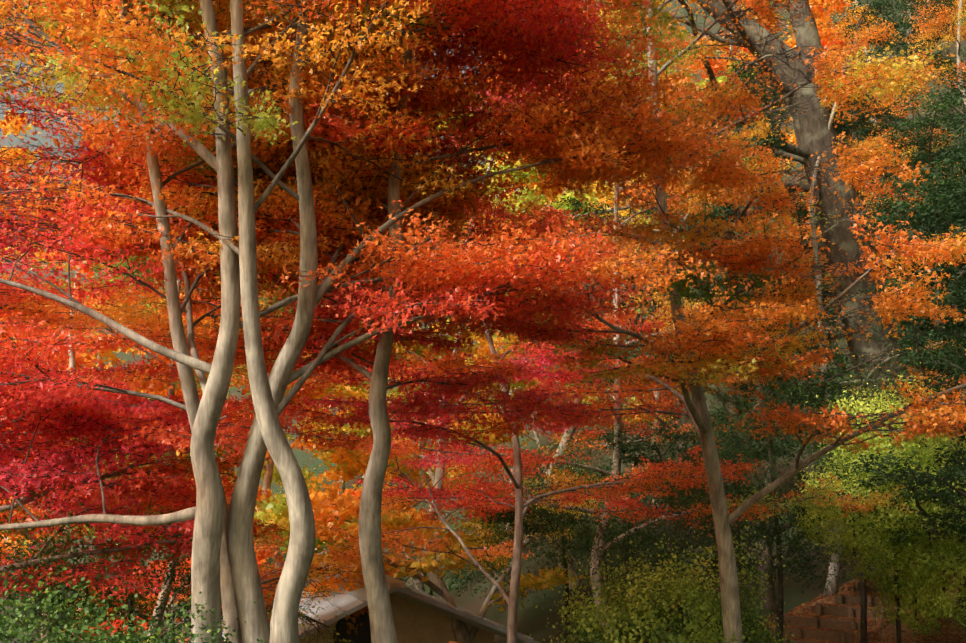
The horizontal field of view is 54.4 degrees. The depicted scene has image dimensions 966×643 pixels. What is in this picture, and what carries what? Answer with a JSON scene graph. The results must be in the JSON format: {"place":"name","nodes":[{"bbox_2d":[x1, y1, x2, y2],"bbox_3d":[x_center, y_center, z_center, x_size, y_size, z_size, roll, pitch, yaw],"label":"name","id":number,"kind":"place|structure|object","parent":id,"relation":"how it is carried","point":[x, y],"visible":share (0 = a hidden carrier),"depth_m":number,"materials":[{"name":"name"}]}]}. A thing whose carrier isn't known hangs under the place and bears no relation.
{"place":"outdoors","nodes":[
{"label":"outdoors","id":0,"kind":"place"},
{"bbox_2d":[0,0,604,293],"label":"sky","id":1,"kind":"structure","parent":0,"point":[43,140],"materials":[{"name":"grey"}]},
{"bbox_2d":[0,0,965,642],"bbox_3d":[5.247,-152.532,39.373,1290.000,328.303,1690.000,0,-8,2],"label":"ground","id":2,"kind":"structure","parent":0,"point":[532,620],"depth_m":37.16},
{"bbox_2d":[0,110,105,573],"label":"tree","id":3,"kind":"object","parent":2,"relation":"on","point":[16,130],"visible":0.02,"depth_m":26.05,"materials":[{"name":"plant"}]},
{"bbox_2d":[0,429,177,642],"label":"shrub","id":4,"kind":"object","parent":2,"relation":"on","point":[46,553],"visible":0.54,"depth_m":10.14,"materials":[{"name":"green plant"}]},
{"bbox_2d":[5,120,231,642],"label":"tree","id":5,"kind":"object","parent":2,"relation":"on","point":[109,354],"depth_m":30.52,"materials":[{"name":"red plant"}]},
{"bbox_2d":[0,540,252,642],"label":"shrub","id":6,"kind":"object","parent":2,"relation":"on","point":[83,626],"visible":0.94,"depth_m":7.84,"materials":[{"name":"green plant"}]},
{"bbox_2d":[0,191,282,642],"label":"tree","id":7,"kind":"object","parent":2,"relation":"on","point":[71,361],"visible":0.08,"depth_m":20.81,"materials":[{"name":"red plant"}]},
{"bbox_2d":[34,591,262,642],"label":"shrub","id":8,"kind":"object","parent":2,"relation":"on","point":[164,640],"visible":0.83,"depth_m":8.21,"materials":[{"name":"green plant"}]},
{"bbox_2d":[0,475,304,642],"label":"shrub","id":9,"kind":"object","parent":2,"relation":"on","point":[187,579],"visible":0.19,"depth_m":11.19,"materials":[{"name":"green plant"}]},
{"bbox_2d":[28,276,294,619],"bbox_3d":[-7.812,2.666,26.376,8.585,17.259,8.780,8,-11,-44],"label":"tree","id":10,"kind":"object","parent":2,"relation":"on","point":[267,452],"visible":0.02,"depth_m":25.73,"materials":[{"name":"plant"}]},
{"bbox_2d":[0,0,372,604],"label":"maple","id":11,"kind":"object","parent":2,"relation":"on","point":[93,490],"visible":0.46,"depth_m":10.70,"materials":[{"name":"red plant"}]},
{"bbox_2d":[23,55,350,642],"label":"tree","id":12,"kind":"object","parent":2,"relation":"on","point":[300,614],"visible":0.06,"depth_m":16.80,"materials":[{"name":"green plant"}]},
{"bbox_2d":[95,284,294,606],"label":"tree","id":13,"kind":"object","parent":2,"relation":"on","point":[287,436],"depth_m":43.23,"materials":[{"name":"plant"}]},
{"bbox_2d":[0,186,426,641],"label":"maple","id":14,"kind":"object","parent":2,"relation":"on","point":[129,315],"visible":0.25,"depth_m":14.26,"materials":[{"name":"red plant"}]},
{"bbox_2d":[134,165,438,634],"bbox_3d":[-4.235,3.347,21.828,7.928,14.765,5.910,5,-10,-34],"label":"tree","id":15,"kind":"object","parent":2,"relation":"on","point":[330,475],"visible":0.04,"depth_m":21.08,"materials":[{"name":"orange plant"}]},
{"bbox_2d":[185,453,423,587],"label":"tree","id":16,"kind":"object","parent":2,"relation":"on","point":[316,484],"visible":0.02,"depth_m":26.18,"materials":[{"name":"orange plant"}]},
{"bbox_2d":[261,117,413,551],"bbox_3d":[-6.160,2.236,34.082,8.072,20.044,5.837,-7,-11,43],"label":"tree","id":17,"kind":"object","parent":2,"relation":"on","point":[365,431],"visible":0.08,"depth_m":32.37,"materials":[{"name":"orange plant"}]},
{"bbox_2d":[188,548,539,642],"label":"tea house","id":18,"kind":"structure","parent":2,"relation":"on","point":[419,616],"depth_m":19.87,"materials":[{"name":"wood"},{"name":"plaster"},{"name":"thatch"}]},
{"bbox_2d":[298,163,455,483],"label":"tree","id":19,"kind":"object","parent":2,"relation":"on","point":[346,434],"visible":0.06,"depth_m":44.72,"materials":[{"name":"plant"}]},
{"bbox_2d":[0,0,779,642],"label":"maple clump","id":20,"kind":"object","parent":2,"relation":"on","point":[334,128],"visible":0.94,"depth_m":8.93,"materials":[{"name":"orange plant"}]},
{"bbox_2d":[101,0,723,642],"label":"maple","id":21,"kind":"object","parent":2,"relation":"on","point":[377,362],"visible":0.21,"depth_m":9.92,"materials":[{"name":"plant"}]},
{"bbox_2d":[303,91,545,591],"bbox_3d":[-2.095,1.534,28.451,7.880,18.797,8.870,0,-8,2],"label":"tree","id":22,"kind":"object","parent":2,"relation":"on","point":[465,525],"visible":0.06,"depth_m":27.54,"materials":[{"name":"plant"}]},
{"bbox_2d":[253,96,631,642],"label":"tree","id":23,"kind":"object","parent":2,"relation":"on","point":[346,513],"visible":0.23,"depth_m":20.66,"materials":[{"name":"orange plant"}]},
{"bbox_2d":[337,472,556,605],"bbox_3d":[-1.399,6.934,25.068,6.790,6.386,6.270,-6,-10,38],"label":"shrub","id":24,"kind":"object","parent":2,"relation":"on","point":[451,584],"visible":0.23,"depth_m":24.07,"materials":[{"name":"orange plant"}]},
{"bbox_2d":[388,50,606,556],"bbox_3d":[0.699,-1.137,38.109,9.060,20.971,7.428,0,-8,2],"label":"tree","id":25,"kind":"object","parent":2,"relation":"on","point":[511,444],"visible":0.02,"depth_m":37.00,"materials":[{"name":"plant"}]},
{"bbox_2d":[439,25,571,331],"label":"tree","id":26,"kind":"object","parent":2,"relation":"on","point":[546,199],"visible":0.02,"depth_m":53.08,"materials":[{"name":"plant"}]},
{"bbox_2d":[278,36,765,642],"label":"maple","id":27,"kind":"object","parent":2,"relation":"on","point":[510,416],"visible":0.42,"depth_m":15.26,"materials":[{"name":"red plant"}]},
{"bbox_2d":[428,0,691,588],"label":"tree","id":28,"kind":"object","parent":2,"relation":"on","point":[554,197],"visible":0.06,"depth_m":28.11,"materials":[{"name":"plant"}]},
{"bbox_2d":[444,434,718,642],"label":"tree","id":29,"kind":"object","parent":2,"relation":"on","point":[565,564],"visible":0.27,"depth_m":20.07,"materials":[{"name":"green plant"}]},
{"bbox_2d":[535,0,675,327],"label":"tree","id":30,"kind":"object","parent":2,"relation":"on","point":[637,220],"visible":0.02,"depth_m":50.13,"materials":[{"name":"plant"}]},
{"bbox_2d":[349,11,916,642],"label":"maple","id":31,"kind":"object","parent":2,"relation":"on","point":[533,457],"visible":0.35,"depth_m":18.14,"materials":[{"name":"red plant"}]},
{"bbox_2d":[452,383,816,642],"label":"shrub","id":32,"kind":"object","parent":2,"relation":"on","point":[566,521],"visible":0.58,"depth_m":18.27,"materials":[{"name":"green plant"}]},
{"bbox_2d":[460,97,819,642],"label":"maple","id":33,"kind":"object","parent":2,"relation":"on","point":[623,448],"visible":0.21,"depth_m":20.52,"materials":[{"name":"orange plant"}]},
{"bbox_2d":[526,538,767,642],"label":"shrub","id":34,"kind":"object","parent":2,"relation":"on","point":[629,618],"visible":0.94,"depth_m":13.12,"materials":[{"name":"green plant"}]},
{"bbox_2d":[550,0,760,510],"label":"tree","id":35,"kind":"object","parent":2,"relation":"on","point":[720,79],"visible":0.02,"depth_m":34.62,"materials":[{"name":"orange plant"}]},
{"bbox_2d":[556,506,799,642],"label":"shrub","id":36,"kind":"object","parent":2,"relation":"on","point":[751,617],"visible":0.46,"depth_m":14.59,"materials":[{"name":"green plant"}]},
{"bbox_2d":[405,0,965,642],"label":"maple","id":37,"kind":"object","parent":2,"relation":"on","point":[713,360],"visible":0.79,"depth_m":10.94,"materials":[{"name":"orange plant"}]},
{"bbox_2d":[543,393,871,636],"bbox_3d":[4.030,3.532,17.490,5.880,5.343,5.657,0,-8,2],"label":"tree","id":38,"kind":"object","parent":2,"relation":"on","point":[791,542],"visible":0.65,"depth_m":16.69,"materials":[{"name":"green plant"}]},
{"bbox_2d":[644,0,796,293],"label":"tree","id":39,"kind":"object","parent":2,"relation":"on","point":[789,44],"visible":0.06,"depth_m":44.27,"materials":[{"name":"orange plant"}]},
{"bbox_2d":[538,0,932,571],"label":"oak","id":40,"kind":"object","parent":2,"relation":"on","point":[813,131],"visible":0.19,"depth_m":24.25,"materials":[{"name":"brown plant"}]},
{"bbox_2d":[637,74,850,568],"bbox_3d":[7.855,-0.380,28.945,6.076,15.971,6.855,0,-8,2],"label":"tree","id":41,"kind":"object","parent":2,"relation":"on","point":[735,389],"visible":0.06,"depth_m":27.96,"materials":[{"name":"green plant"}]},
{"bbox_2d":[618,335,920,642],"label":"tree","id":42,"kind":"object","parent":2,"relation":"on","point":[780,598],"visible":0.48,"depth_m":17.91,"materials":[{"name":"green plant"}]},
{"bbox_2d":[626,54,919,617],"bbox_3d":[6.804,0.049,23.081,6.820,15.058,6.797,0,-8,2],"label":"tree","id":43,"kind":"object","parent":2,"relation":"on","point":[772,605],"visible":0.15,"depth_m":22.21,"materials":[{"name":"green plant"}]},
{"bbox_2d":[726,0,863,222],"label":"tree","id":44,"kind":"object","parent":2,"relation":"on","point":[740,50],"depth_m":47.69,"materials":[{"name":"orange plant"}]},
{"bbox_2d":[670,1,965,597],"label":"tree","id":45,"kind":"object","parent":2,"relation":"on","point":[872,32],"visible":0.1,"depth_m":23.80,"materials":[{"name":"orange plant"}]},
{"bbox_2d":[739,343,942,642],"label":"tree","id":46,"kind":"object","parent":2,"relation":"on","point":[863,624],"visible":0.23,"depth_m":19.82,"materials":[{"name":"green plant"}]},
{"bbox_2d":[719,559,965,642],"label":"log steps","id":47,"kind":"structure","parent":2,"relation":"on","point":[834,618],"depth_m":20.59,"materials":[{"name":"brown wood"}]},
{"bbox_2d":[773,0,919,262],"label":"tree","id":48,"kind":"object","parent":2,"relation":"on","point":[822,16],"visible":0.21,"depth_m":35.05,"materials":[{"name":"orange plant"}]},
{"bbox_2d":[780,444,937,583],"bbox_3d":[6.857,3.503,17.407,2.793,2.629,2.495,3,-8,-19],"label":"yellow green bush","id":49,"kind":"object","parent":2,"relation":"on","point":[849,536],"visible":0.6,"depth_m":17.13,"materials":[{"name":"green plant"}]},
{"bbox_2d":[764,0,958,378],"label":"foliage","id":50,"kind":"object","parent":2,"relation":"on","point":[858,26],"visible":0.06,"depth_m":32.09,"materials":[{"name":"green plant"}]},
{"bbox_2d":[774,58,965,566],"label":"foliage","id":51,"kind":"object","parent":2,"relation":"on","point":[857,125],"visible":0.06,"depth_m":26.96,"materials":[{"name":"green plant"}]},
{"bbox_2d":[816,387,951,573],"bbox_3d":[7.781,3.196,18.371,2.617,3.878,2.791,0,-8,2],"label":"yellow green bush","id":52,"kind":"object","parent":2,"relation":"on","point":[877,510],"visible":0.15,"depth_m":17.86,"materials":[{"name":"green plant"}]},
{"bbox_2d":[823,145,965,627],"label":"foliage","id":53,"kind":"object","parent":2,"relation":"on","point":[926,355],"visible":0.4,"depth_m":18.08,"materials":[{"name":"green plant"}]},
{"bbox_2d":[888,428,901,642],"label":"tree trunk","id":54,"kind":"object","parent":2,"relation":"on","point":[898,630],"visible":0.33,"depth_m":17.81,"materials":[{"name":"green plant"}]},
{"bbox_2d":[826,433,965,578],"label":"yellow green bush","id":55,"kind":"object","parent":2,"relation":"on","point":[929,543],"visible":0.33,"depth_m":17.28,"materials":[{"name":"green plant"}]},
{"bbox_2d":[837,523,954,608],"bbox_3d":[7.872,4.477,17.885,1.776,1.789,2.324,2,-8,-13],"label":"yellow green bush","id":56,"kind":"object","parent":2,"relation":"on","point":[887,578],"visible":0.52,"depth_m":17.55,"materials":[{"name":"green plant"}]},
{"bbox_2d":[828,0,965,480],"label":"evergreen","id":57,"kind":"object","parent":2,"relation":"on","point":[901,24],"visible":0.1,"depth_m":29.63,"materials":[{"name":"green plant"}]},
{"bbox_2d":[834,61,965,523],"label":"evergreen","id":58,"kind":"object","parent":2,"relation":"on","point":[934,106],"visible":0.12,"depth_m":22.95,"materials":[{"name":"green plant"}]},
{"bbox_2d":[846,0,965,404],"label":"tree foliage","id":59,"kind":"object","parent":2,"relation":"on","point":[959,18],"visible":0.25,"depth_m":26.75,"materials":[{"name":"orange plant"}]},
{"bbox_2d":[847,112,965,489],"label":"evergreen","id":60,"kind":"object","parent":2,"relation":"on","point":[960,129],"visible":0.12,"depth_m":20.15,"materials":[{"name":"green plant"}]},
{"bbox_2d":[853,288,965,438],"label":"foliage","id":61,"kind":"object","parent":2,"relation":"on","point":[953,342],"visible":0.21,"depth_m":20.64,"materials":[{"name":"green plant"}]},
{"bbox_2d":[906,1,914,53],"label":"tree","id":62,"kind":"object","parent":2,"relation":"on","point":[908,24],"visible":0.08,"depth_m":55.88,"materials":[{"name":"green plant"}]},
{"bbox_2d":[867,567,965,642],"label":"yellow green bush","id":63,"kind":"object","parent":2,"relation":"on","point":[931,611],"visible":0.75,"depth_m":17.65,"materials":[{"name":"green plant"}]},
{"bbox_2d":[873,19,965,370],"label":"evergreen","id":64,"kind":"object","parent":2,"relation":"on","point":[937,55],"visible":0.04,"depth_m":29.14,"materials":[{"name":"green plant"}]},
{"bbox_2d":[879,76,965,535],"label":"evergreen","id":65,"kind":"object","parent":2,"relation":"on","point":[954,292],"visible":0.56,"depth_m":16.39,"materials":[{"name":"green plant"}]},
{"bbox_2d":[883,532,965,634],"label":"yellow green bush","id":66,"kind":"object","parent":2,"relation":"on","point":[954,585],"visible":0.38,"depth_m":17.63,"materials":[{"name":"green plant"}]},
{"bbox_2d":[904,0,965,42],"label":"tree","id":67,"kind":"object","parent":2,"relation":"on","point":[956,3],"visible":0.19,"depth_m":41.17,"materials":[{"name":"orange plant"}]},
{"bbox_2d":[804,362,965,511],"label":"yellow green bush","id":68,"kind":"object","parent":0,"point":[911,446],"visible":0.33,"depth_m":17.30,"materials":[{"name":"green plant"}]}
]}

